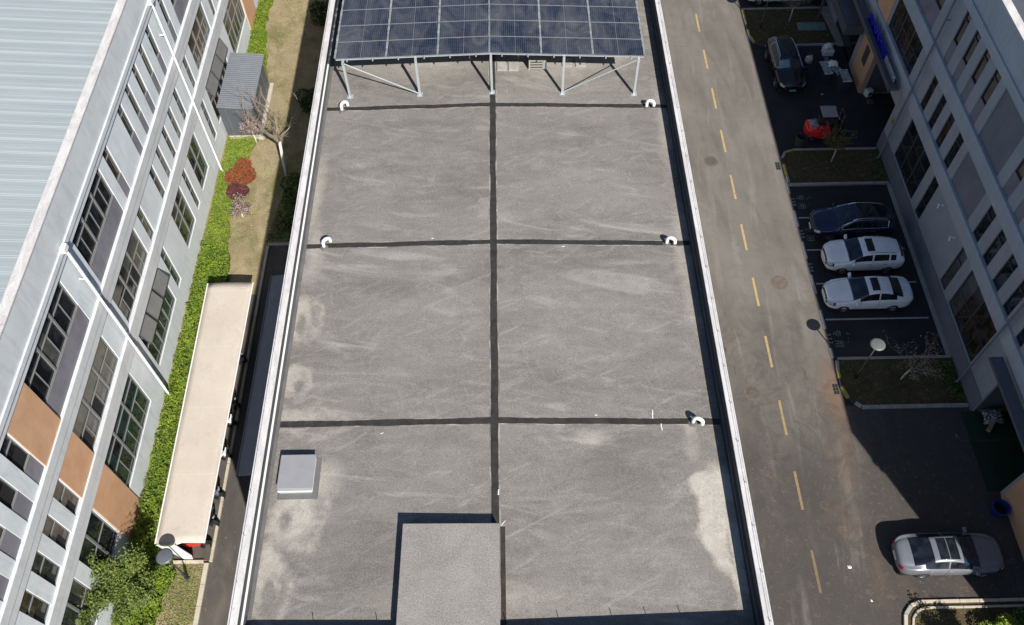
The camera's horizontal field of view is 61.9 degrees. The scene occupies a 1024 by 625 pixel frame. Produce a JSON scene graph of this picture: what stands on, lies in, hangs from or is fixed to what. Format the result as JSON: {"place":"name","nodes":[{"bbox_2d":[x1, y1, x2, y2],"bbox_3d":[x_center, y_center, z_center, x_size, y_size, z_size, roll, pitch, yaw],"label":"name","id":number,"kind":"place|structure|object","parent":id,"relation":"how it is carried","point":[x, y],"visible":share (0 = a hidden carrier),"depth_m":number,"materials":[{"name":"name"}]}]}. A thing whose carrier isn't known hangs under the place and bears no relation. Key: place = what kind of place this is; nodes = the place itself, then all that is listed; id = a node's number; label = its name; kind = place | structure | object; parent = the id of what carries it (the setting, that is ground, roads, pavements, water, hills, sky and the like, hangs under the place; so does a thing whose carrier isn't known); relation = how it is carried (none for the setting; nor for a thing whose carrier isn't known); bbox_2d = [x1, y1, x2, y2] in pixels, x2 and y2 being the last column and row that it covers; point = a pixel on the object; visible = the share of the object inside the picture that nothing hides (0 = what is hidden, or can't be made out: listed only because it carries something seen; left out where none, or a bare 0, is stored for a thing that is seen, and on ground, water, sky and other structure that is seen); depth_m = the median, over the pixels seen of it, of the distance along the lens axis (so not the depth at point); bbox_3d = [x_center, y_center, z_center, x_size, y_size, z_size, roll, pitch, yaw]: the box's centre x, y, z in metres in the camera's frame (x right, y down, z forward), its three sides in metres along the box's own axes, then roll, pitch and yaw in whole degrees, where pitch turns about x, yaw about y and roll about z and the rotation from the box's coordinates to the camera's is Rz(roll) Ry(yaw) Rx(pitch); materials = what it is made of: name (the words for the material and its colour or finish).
{"place":"outdoors","nodes":[
{"label":"outdoors","id":0,"kind":"place"},
{"bbox_2d":[158,564,202,624],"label":"grass","id":1,"kind":"structure","parent":0,"point":[183,604],"depth_m":39.43,"materials":[{"name":"plant"}]},
{"bbox_2d":[110,245,266,624],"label":"verge","id":2,"kind":"structure","parent":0,"point":[246,263],"depth_m":49.11,"materials":[{"name":"green plant"}]},
{"bbox_2d":[110,240,230,624],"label":"ground cover","id":3,"kind":"object","parent":2,"relation":"on","point":[167,433],"visible":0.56,"depth_m":43.80,"materials":[{"name":"green plant"}]},
{"bbox_2d":[75,541,158,624],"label":"broadleaf tree","id":4,"kind":"object","parent":3,"relation":"on","point":[120,593],"visible":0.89,"depth_m":37.10,"materials":[{"name":"green plant"}]},
{"bbox_2d":[156,548,189,579],"bbox_3d":[-15.228,11.536,38.733,0.740,3.150,0.740,-1,56,0],"label":"street lamp","id":5,"kind":"object","parent":2,"relation":"on","point":[164,556],"visible":1,"depth_m":37.48,"materials":[{"name":"grey metal"}]},
{"bbox_2d":[193,563,208,624],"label":"alley kerb","id":6,"kind":"structure","parent":2,"relation":"on","point":[200,594],"depth_m":39.50,"materials":[{"name":"beige concrete"}]},
{"bbox_2d":[173,294,257,559],"bbox_3d":[-15.446,5.365,44.783,2.000,0.001,15.400,-1,56,0],"label":"cycle bay","id":7,"kind":"object","parent":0,"point":[197,552],"visible":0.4,"depth_m":43.83,"materials":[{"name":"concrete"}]},
{"bbox_2d":[154,282,253,559],"bbox_3d":[-15.362,5.027,43.738,2.570,2.110,14.711,-1,56,0],"label":"cycle shelter","id":8,"kind":"object","parent":7,"relation":"on","point":[185,513],"visible":0.99,"depth_m":42.38,"materials":[{"name":"white paint"}]},
{"bbox_2d":[198,245,288,624],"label":"alley","id":9,"kind":"structure","parent":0,"point":[216,601],"depth_m":41.71,"materials":[{"name":"grey asphalt"}]},
{"bbox_2d":[209,246,268,561],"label":"alley kerb","id":10,"kind":"structure","parent":9,"relation":"on","point":[237,414],"depth_m":45.07,"materials":[{"name":"grey concrete"}]},
{"bbox_2d":[201,0,327,245],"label":"verge","id":11,"kind":"structure","parent":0,"point":[244,228],"depth_m":57.08,"materials":[{"name":"plant"}]},
{"bbox_2d":[0,0,258,624],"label":"factory building","id":12,"kind":"structure","parent":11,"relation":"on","point":[113,132],"depth_m":38.69,"materials":[{"name":"white paint"}]},
{"bbox_2d":[0,525,21,559],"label":"window","id":13,"kind":"structure","parent":12,"relation":"in","point":[10,543],"depth_m":31.29,"materials":[{"name":"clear glass"}]},
{"bbox_2d":[0,477,32,521],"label":"window","id":14,"kind":"structure","parent":12,"relation":"in","point":[10,497],"depth_m":31.72,"materials":[{"name":"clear glass"}]},
{"bbox_2d":[0,434,43,484],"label":"window","id":15,"kind":"structure","parent":12,"relation":"in","point":[10,449],"depth_m":32.28,"materials":[{"name":"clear glass"}]},
{"bbox_2d":[19,589,51,624],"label":"window","id":16,"kind":"structure","parent":12,"relation":"in","point":[33,606],"depth_m":33.03,"materials":[{"name":"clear glass"}]},
{"bbox_2d":[31,551,61,586],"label":"window","id":17,"kind":"structure","parent":12,"relation":"in","point":[42,566],"depth_m":33.87,"materials":[{"name":"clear glass"}]},
{"bbox_2d":[42,514,71,550],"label":"window","id":18,"kind":"structure","parent":12,"relation":"in","point":[52,529],"depth_m":34.67,"materials":[{"name":"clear glass"}]},
{"bbox_2d":[24,281,89,417],"bbox_3d":[-18.586,1.455,34.905,0.105,3.220,4.830,-1,56,0],"label":"window","id":19,"kind":"structure","parent":12,"relation":"in","point":[53,362],"depth_m":34.98,"materials":[{"name":"black glass"}]},
{"bbox_2d":[53,480,80,515],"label":"window","id":20,"kind":"structure","parent":12,"relation":"in","point":[62,494],"depth_m":35.50,"materials":[{"name":"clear glass"}]},
{"bbox_2d":[61,578,100,624],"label":"window","id":21,"kind":"structure","parent":12,"relation":"in","point":[71,612],"depth_m":36.08,"materials":[{"name":"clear glass"}]},
{"bbox_2d":[72,336,119,452],"bbox_3d":[-18.528,3.552,38.025,0.145,2.300,4.830,-1,56,0],"label":"window","id":22,"kind":"structure","parent":12,"relation":"in","point":[94,402],"depth_m":38.18,"materials":[{"name":"grey glass"}]},
{"bbox_2d":[72,168,123,282],"bbox_3d":[-18.697,-3.975,38.557,0.105,3.220,4.300,-1,56,0],"label":"window","id":23,"kind":"structure","parent":12,"relation":"in","point":[99,222],"depth_m":38.65,"materials":[{"name":"black glass"}]},
{"bbox_2d":[79,510,118,579],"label":"window","id":24,"kind":"structure","parent":12,"relation":"in","point":[100,536],"depth_m":38.10,"materials":[{"name":"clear glass"}]},
{"bbox_2d":[102,146,129,198],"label":"window","id":25,"kind":"structure","parent":12,"relation":"in","point":[108,158],"depth_m":40.58,"materials":[{"name":"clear glass"}]},
{"bbox_2d":[105,374,151,487],"bbox_3d":[-18.490,5.640,41.158,0.145,3.070,4.760,-1,56,0],"label":"window","id":26,"kind":"structure","parent":12,"relation":"in","point":[128,432],"depth_m":41.32,"materials":[{"name":"green glass"}]},
{"bbox_2d":[117,104,142,155],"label":"window","id":27,"kind":"structure","parent":12,"relation":"in","point":[120,111],"depth_m":42.14,"materials":[{"name":"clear glass"}]},
{"bbox_2d":[112,229,148,323],"bbox_3d":[-18.639,-1.878,41.677,0.145,2.300,4.300,-1,56,0],"label":"window","id":28,"kind":"structure","parent":12,"relation":"in","point":[132,270],"depth_m":41.87,"materials":[{"name":"grey glass"}]},
{"bbox_2d":[125,84,148,133],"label":"window","id":29,"kind":"structure","parent":12,"relation":"in","point":[139,113],"depth_m":42.94,"materials":[{"name":"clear glass"}]},
{"bbox_2d":[132,64,155,114],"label":"window","id":30,"kind":"structure","parent":12,"relation":"in","point":[134,69],"depth_m":43.80,"materials":[{"name":"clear glass"}]},
{"bbox_2d":[138,43,160,95],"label":"window","id":31,"kind":"structure","parent":12,"relation":"in","point":[141,51],"depth_m":44.60,"materials":[{"name":"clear glass"}]},
{"bbox_2d":[139,268,176,365],"bbox_3d":[-18.443,0.195,44.819,0.462,3.070,4.320,-1,56,0],"label":"window","id":32,"kind":"structure","parent":12,"relation":"in","point":[159,311],"depth_m":44.70,"materials":[{"name":"black glass"}]},
{"bbox_2d":[171,0,188,24],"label":"window","id":33,"kind":"structure","parent":12,"relation":"in","point":[180,6],"depth_m":48.77,"materials":[{"name":"grey glass"}]},
{"bbox_2d":[171,187,195,247],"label":"window","id":34,"kind":"structure","parent":12,"relation":"in","point":[182,215],"depth_m":48.82,"materials":[{"name":"grey glass"}]},
{"bbox_2d":[187,133,208,190],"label":"window","id":35,"kind":"structure","parent":12,"relation":"in","point":[195,156],"depth_m":51.25,"materials":[{"name":"grey glass"}]},
{"bbox_2d":[188,2,211,72],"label":"window","id":36,"kind":"structure","parent":12,"relation":"in","point":[201,31],"depth_m":51.92,"materials":[{"name":"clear glass"}]},
{"bbox_2d":[205,37,227,123],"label":"window","id":37,"kind":"structure","parent":12,"relation":"in","point":[217,70],"depth_m":54.45,"materials":[{"name":"grey glass"}]},
{"bbox_2d":[223,0,245,52],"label":"window","id":38,"kind":"structure","parent":12,"relation":"in","point":[234,18],"depth_m":58.71,"materials":[{"name":"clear glass"}]},
{"bbox_2d":[203,136,258,243],"bbox_3d":[-17.514,-7.840,53.496,2.211,0.309,9.005,-1,56,0],"label":"ground cover","id":39,"kind":"object","parent":11,"relation":"on","point":[223,192],"visible":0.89,"depth_m":53.13,"materials":[{"name":"green plant"}]},
{"bbox_2d":[226,182,249,200],"bbox_3d":[-17.067,-7.494,53.067,1.474,0.681,1.362,-1,56,0],"label":"purple shrub","id":40,"kind":"object","parent":39,"relation":"on","point":[235,187],"visible":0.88,"depth_m":52.96,"materials":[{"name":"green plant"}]},
{"bbox_2d":[224,158,255,184],"bbox_3d":[-17.028,-8.835,53.807,2.113,0.937,2.408,-1,56,0],"label":"red shrub","id":41,"kind":"object","parent":39,"relation":"on","point":[243,173],"visible":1,"depth_m":53.45,"materials":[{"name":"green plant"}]},
{"bbox_2d":[226,191,252,218],"bbox_3d":[-16.378,-6.303,51.495,1.549,1.998,2.010,-1,56,0],"label":"blossom tree","id":42,"kind":"object","parent":11,"relation":"on","point":[239,204],"visible":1,"depth_m":51.33,"materials":[{"name":"pink plant"}]},
{"bbox_2d":[216,52,273,138],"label":"metal shed","id":43,"kind":"structure","parent":11,"relation":"on","point":[248,70],"depth_m":55.66,"materials":[{"name":"grey metal"}]},
{"bbox_2d":[246,0,273,78],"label":"ground cover","id":44,"kind":"object","parent":11,"relation":"on","point":[262,17],"visible":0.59,"depth_m":61.85,"materials":[{"name":"green plant"}]},
{"bbox_2d":[225,81,304,176],"bbox_3d":[-14.391,-10.735,51.645,4.909,6.683,4.351,-1,56,0],"label":"bare tree","id":45,"kind":"object","parent":11,"relation":"on","point":[278,139],"visible":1,"depth_m":50.91,"materials":[{"name":"brown plant"}]},
{"bbox_2d":[280,174,300,204],"bbox_3d":[-13.316,-7.619,52.877,2.288,1.051,2.357,-1,56,0],"label":"round shrub","id":46,"kind":"object","parent":11,"relation":"on","point":[290,188],"visible":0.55,"depth_m":52.64,"materials":[{"name":"green plant"}]},
{"bbox_2d":[294,87,314,112],"bbox_3d":[-13.242,-14.165,57.039,2.133,1.438,2.323,-32,61,-19],"label":"round shrub","id":47,"kind":"object","parent":11,"relation":"on","point":[306,101],"visible":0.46,"depth_m":56.54,"materials":[{"name":"green plant"}]},
{"bbox_2d":[308,0,328,26],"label":"round shrub","id":48,"kind":"object","parent":11,"relation":"on","point":[319,12],"visible":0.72,"depth_m":61.43,"materials":[{"name":"green plant"}]},
{"bbox_2d":[266,172,298,241],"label":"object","id":49,"kind":"structure","parent":0,"point":[279,215],"depth_m":51.77,"materials":[{"name":"green plant"}]},
{"bbox_2d":[227,0,773,624],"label":"warehouse building","id":50,"kind":"structure","parent":0,"point":[497,378],"depth_m":31.96,"materials":[{"name":"concrete"}]},
{"bbox_2d":[236,275,283,477],"bbox_3d":[-10.888,2.922,43.082,4.007,1.704,11.600,-1,56,0],"label":"wall awning","id":51,"kind":"object","parent":50,"relation":"attached to","point":[253,416],"depth_m":42.42,"materials":[{"name":"grey metal"}]},
{"bbox_2d":[276,454,321,499],"bbox_3d":[-7.342,5.681,29.603,1.440,0.425,1.540,-1,56,0],"label":"roof hatch","id":52,"kind":"object","parent":50,"relation":"on","point":[298,476],"visible":1,"depth_m":29.42,"materials":[{"name":"metal"}]},
{"bbox_2d":[334,0,645,98],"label":"solar canopy","id":53,"kind":"object","parent":50,"relation":"on","point":[414,29],"visible":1,"depth_m":39.52,"materials":[{"name":"metal"}]},
{"bbox_2d":[528,55,546,69],"bbox_3d":[1.217,-12.080,41.099,0.900,0.620,0.630,-1,56,0],"label":"equipment unit","id":54,"kind":"object","parent":50,"relation":"on","point":[537,61],"visible":0.85,"depth_m":40.85,"materials":[{"name":"metal"}]},
{"bbox_2d":[204,92,1007,562],"bbox_3d":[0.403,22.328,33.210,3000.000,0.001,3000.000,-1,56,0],"label":"ground","id":55,"kind":"structure","parent":0,"point":[978,406],"depth_m":44.53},
{"bbox_2d":[816,0,1023,559],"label":"office building","id":56,"kind":"structure","parent":55,"relation":"on","point":[951,138],"depth_m":44.51,"materials":[{"name":"grey paint"}]},
{"bbox_2d":[836,20,859,60],"bbox_3d":[23.529,-19.811,59.699,0.060,2.550,4.300,-1,56,0],"label":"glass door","id":57,"kind":"structure","parent":56,"relation":"in","point":[849,41],"depth_m":59.71,"materials":[{"name":"black glass"}]},
{"bbox_2d":[867,13,894,83],"bbox_3d":[22.980,-16.567,53.081,0.090,0.692,6.150,-1,56,0],"label":"roof sign","id":58,"kind":"object","parent":56,"relation":"on","point":[876,31],"visible":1,"depth_m":53.20,"materials":[{"name":"blue metal"}]},
{"bbox_2d":[889,0,922,75],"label":"window","id":59,"kind":"structure","parent":56,"relation":"in","point":[904,33],"depth_m":51.16,"materials":[{"name":"black glass"}]},
{"bbox_2d":[895,119,930,198],"bbox_3d":[23.701,-9.072,50.537,0.090,3.070,3.750,-1,56,0],"label":"window","id":60,"kind":"structure","parent":56,"relation":"in","point":[912,159],"depth_m":50.65,"materials":[{"name":"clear glass"}]},
{"bbox_2d":[915,177,938,219],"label":"window","id":61,"kind":"structure","parent":56,"relation":"in","point":[934,184],"depth_m":48.94,"materials":[{"name":"black glass"}]},
{"bbox_2d":[918,0,944,29],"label":"window","id":62,"kind":"structure","parent":56,"relation":"in","point":[931,9],"depth_m":47.89,"materials":[{"name":"grey glass"}]},
{"bbox_2d":[944,133,963,168],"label":"window","id":63,"kind":"structure","parent":56,"relation":"in","point":[959,141],"depth_m":45.87,"materials":[{"name":"black glass"}]},
{"bbox_2d":[941,248,966,289],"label":"window","id":64,"kind":"structure","parent":56,"relation":"in","point":[961,257],"depth_m":46.11,"materials":[{"name":"black glass"}]},
{"bbox_2d":[944,11,971,64],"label":"window","id":65,"kind":"structure","parent":56,"relation":"in","point":[956,40],"depth_m":45.27,"materials":[{"name":"black glass"}]},
{"bbox_2d":[952,30,980,83],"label":"window","id":66,"kind":"structure","parent":56,"relation":"in","point":[974,42],"depth_m":44.44,"materials":[{"name":"black glass"}]},
{"bbox_2d":[949,270,996,360],"bbox_3d":[23.890,0.187,44.310,0.090,3.070,3.830,-1,56,0],"label":"window","id":67,"kind":"structure","parent":56,"relation":"in","point":[973,319],"depth_m":44.41,"materials":[{"name":"black glass"}]},
{"bbox_2d":[961,49,990,103],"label":"window","id":68,"kind":"structure","parent":56,"relation":"in","point":[984,60],"depth_m":43.62,"materials":[{"name":"black glass"}]},
{"bbox_2d":[973,206,995,242],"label":"window","id":69,"kind":"structure","parent":56,"relation":"in","point":[990,215],"depth_m":43.09,"materials":[{"name":"black glass"}]},
{"bbox_2d":[970,70,1000,123],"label":"window","id":70,"kind":"structure","parent":56,"relation":"in","point":[994,81],"depth_m":42.77,"materials":[{"name":"black glass"}]},
{"bbox_2d":[980,408,1004,424],"bbox_3d":[24.801,5.275,43.991,1.069,0.560,0.856,-1,56,0],"label":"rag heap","id":71,"kind":"object","parent":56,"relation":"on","point":[992,415],"visible":1,"depth_m":43.87,"materials":[{"name":"grey fabric"}]},
{"bbox_2d":[983,229,1006,265],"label":"window","id":72,"kind":"structure","parent":56,"relation":"in","point":[1000,239],"depth_m":42.18,"materials":[{"name":"black glass"}]},
{"bbox_2d":[993,255,1017,291],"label":"window","id":73,"kind":"structure","parent":56,"relation":"in","point":[1010,266],"depth_m":41.36,"materials":[{"name":"black glass"}]},
{"bbox_2d":[1003,159,1023,199],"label":"window","id":74,"kind":"structure","parent":56,"relation":"in","point":[1018,175],"depth_m":40.34,"materials":[{"name":"grey glass"}]},
{"bbox_2d":[1003,281,1023,315],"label":"window","id":75,"kind":"structure","parent":56,"relation":"in","point":[1018,295],"depth_m":40.66,"materials":[{"name":"black glass"}]},
{"bbox_2d":[660,0,902,624],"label":"road","id":76,"kind":"structure","parent":0,"point":[833,525],"depth_m":46.61,"materials":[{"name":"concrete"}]},
{"bbox_2d":[819,8,843,45],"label":"doorway pavement","id":77,"kind":"structure","parent":0,"point":[829,21],"depth_m":61.78,"materials":[{"name":"concrete"}]},
{"bbox_2d":[739,0,945,405],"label":"parking lot","id":78,"kind":"structure","parent":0,"point":[790,113],"depth_m":52.61,"materials":[{"name":"grey asphalt"}]},
{"bbox_2d":[765,35,807,92],"bbox_3d":[18.759,-17.126,58.518,2.360,1.709,4.910,-2,56,-1],"label":"parked car","id":79,"kind":"object","parent":78,"relation":"on","point":[782,56],"visible":1,"depth_m":57.71,"materials":[{"name":"black paint"}]},
{"bbox_2d":[744,8,834,44],"bbox_3d":[20.155,-20.628,61.742,6.350,0.001,4.150,-1,56,0],"label":"planted bed","id":80,"kind":"object","parent":78,"relation":"on","point":[791,30],"visible":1,"depth_m":61.86,"materials":[{"name":"green plant"}]},
{"bbox_2d":[815,61,832,82],"bbox_3d":[21.415,-16.495,58.562,0.630,0.779,1.280,-6,56,-3],"label":"crate stack","id":81,"kind":"object","parent":78,"relation":"on","point":[823,70],"visible":1,"depth_m":58.37,"materials":[{"name":"white plastic"}]},
{"bbox_2d":[803,106,856,141],"bbox_3d":[20.655,-12.115,54.836,3.500,2.168,1.180,-1,56,0],"label":"forklift","id":82,"kind":"object","parent":78,"relation":"on","point":[813,133],"visible":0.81,"depth_m":54.71,"materials":[{"name":"red paint"}]},
{"bbox_2d":[784,149,887,182],"bbox_3d":[20.352,-9.261,54.097,6.220,0.001,2.950,-1,56,0],"label":"planted bed","id":83,"kind":"object","parent":78,"relation":"on","point":[815,156],"visible":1,"depth_m":54.09,"materials":[{"name":"green plant"}]},
{"bbox_2d":[821,125,856,161],"bbox_3d":[20.067,-10.412,53.351,2.001,2.648,1.906,34,63,21],"label":"young tree","id":84,"kind":"object","parent":83,"relation":"on","point":[839,143],"visible":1,"depth_m":52.78,"materials":[{"name":"green plant"}]},
{"bbox_2d":[788,181,888,186],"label":"planter kerb","id":85,"kind":"structure","parent":78,"relation":"on","point":[839,183],"depth_m":53.21,"materials":[{"name":"concrete"}]},
{"bbox_2d":[835,69,851,91],"bbox_3d":[22.491,-15.755,57.992,0.680,0.880,1.230,-4,56,-2],"label":"crate stack","id":86,"kind":"object","parent":78,"relation":"on","point":[843,80],"visible":1,"depth_m":57.77,"materials":[{"name":"white plastic"}]},
{"bbox_2d":[809,202,895,241],"bbox_3d":[20.151,-5.459,50.596,4.840,1.808,2.320,-1,56,0],"label":"parked car","id":87,"kind":"object","parent":78,"relation":"on","point":[851,220],"visible":0.99,"depth_m":50.06,"materials":[{"name":"blue paint"}]},
{"bbox_2d":[785,179,927,357],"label":"parking lines","id":88,"kind":"object","parent":78,"relation":"on","point":[813,284],"visible":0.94,"depth_m":47.94,"materials":[{"name":"white paint"}]},
{"bbox_2d":[821,234,904,274],"bbox_3d":[20.228,-3.402,49.283,4.510,1.684,2.260,-1,56,0],"label":"parked car","id":89,"kind":"object","parent":78,"relation":"on","point":[883,254],"visible":1,"depth_m":48.77,"materials":[{"name":"white paint"}]},
{"bbox_2d":[822,272,913,312],"bbox_3d":[19.928,-1.169,47.881,4.860,1.520,2.240,-1,56,0],"label":"parked car","id":90,"kind":"object","parent":78,"relation":"on","point":[886,293],"visible":1,"depth_m":47.45,"materials":[{"name":"white paint"}]},
{"bbox_2d":[837,355,950,359],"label":"planter kerb","id":91,"kind":"structure","parent":78,"relation":"on","point":[886,357],"depth_m":46.18,"materials":[{"name":"concrete"}]},
{"bbox_2d":[838,358,966,404],"bbox_3d":[20.612,3.682,45.392,6.330,0.001,2.850,-1,56,0],"label":"planted bed","id":92,"kind":"object","parent":78,"relation":"on","point":[862,386],"visible":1,"depth_m":45.35,"materials":[{"name":"green plant"}]},
{"bbox_2d":[883,328,944,382],"bbox_3d":[20.572,2.623,44.101,3.412,3.455,2.937,-1,56,0],"label":"young tree","id":93,"kind":"object","parent":92,"relation":"on","point":[912,367],"visible":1,"depth_m":43.98,"materials":[{"name":"brown plant"}]},
{"bbox_2d":[887,183,950,354],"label":"curb","id":94,"kind":"structure","parent":78,"relation":"on","point":[922,280],"depth_m":49.44,"materials":[{"name":"concrete"}]},
{"bbox_2d":[846,406,1023,599],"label":"forecourt","id":95,"kind":"structure","parent":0,"point":[921,470],"depth_m":42.05,"materials":[{"name":"grey asphalt"}]},
{"bbox_2d":[862,403,968,408],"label":"planter kerb","id":96,"kind":"structure","parent":95,"relation":"on","point":[934,405],"depth_m":44.52,"materials":[{"name":"concrete"}]},
{"bbox_2d":[890,527,1004,577],"bbox_3d":[20.255,11.159,39.608,5.010,1.491,2.260,-1,56,0],"label":"parked car","id":97,"kind":"object","parent":95,"relation":"on","point":[920,555],"visible":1,"depth_m":39.17,"materials":[{"name":"silver metal"}]},
{"bbox_2d":[990,499,1010,517],"bbox_3d":[23.446,9.479,41.150,0.829,0.615,0.838,-37,63,-21],"label":"litter bin","id":98,"kind":"object","parent":95,"relation":"on","point":[1000,508],"visible":1,"depth_m":41.09,"materials":[{"name":"blue plastic"}]},
{"bbox_2d":[897,598,998,619],"bbox_3d":[22.528,42.384,19.438,8.580,0.001,70.600,-1,56,0],"label":"road margin","id":99,"kind":"object","parent":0,"point":[903,605],"visible":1,"depth_m":39.02,"materials":[{"name":"concrete"}]},
{"bbox_2d":[908,601,1023,624],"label":"planted bed","id":100,"kind":"object","parent":99,"relation":"on","point":[934,616],"visible":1,"depth_m":38.70,"materials":[{"name":"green plant"}]},
{"bbox_2d":[977,612,1020,624],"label":"leafy shrub","id":101,"kind":"object","parent":100,"relation":"on","point":[1007,619],"visible":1,"depth_m":37.87,"materials":[{"name":"green plant"}]},
{"bbox_2d":[920,598,1023,602],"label":"planter kerb","id":102,"kind":"structure","parent":99,"relation":"on","point":[973,600],"depth_m":38.97,"materials":[{"name":"beige concrete"}]},
{"bbox_2d":[924,604,1023,608],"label":"planter kerb","id":103,"kind":"structure","parent":99,"relation":"on","point":[971,606],"depth_m":38.79,"materials":[{"name":"beige concrete"}]},
{"bbox_2d":[935,359,965,401],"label":"grass","id":104,"kind":"structure","parent":0,"point":[949,381],"depth_m":45.36,"materials":[{"name":"green plant"}]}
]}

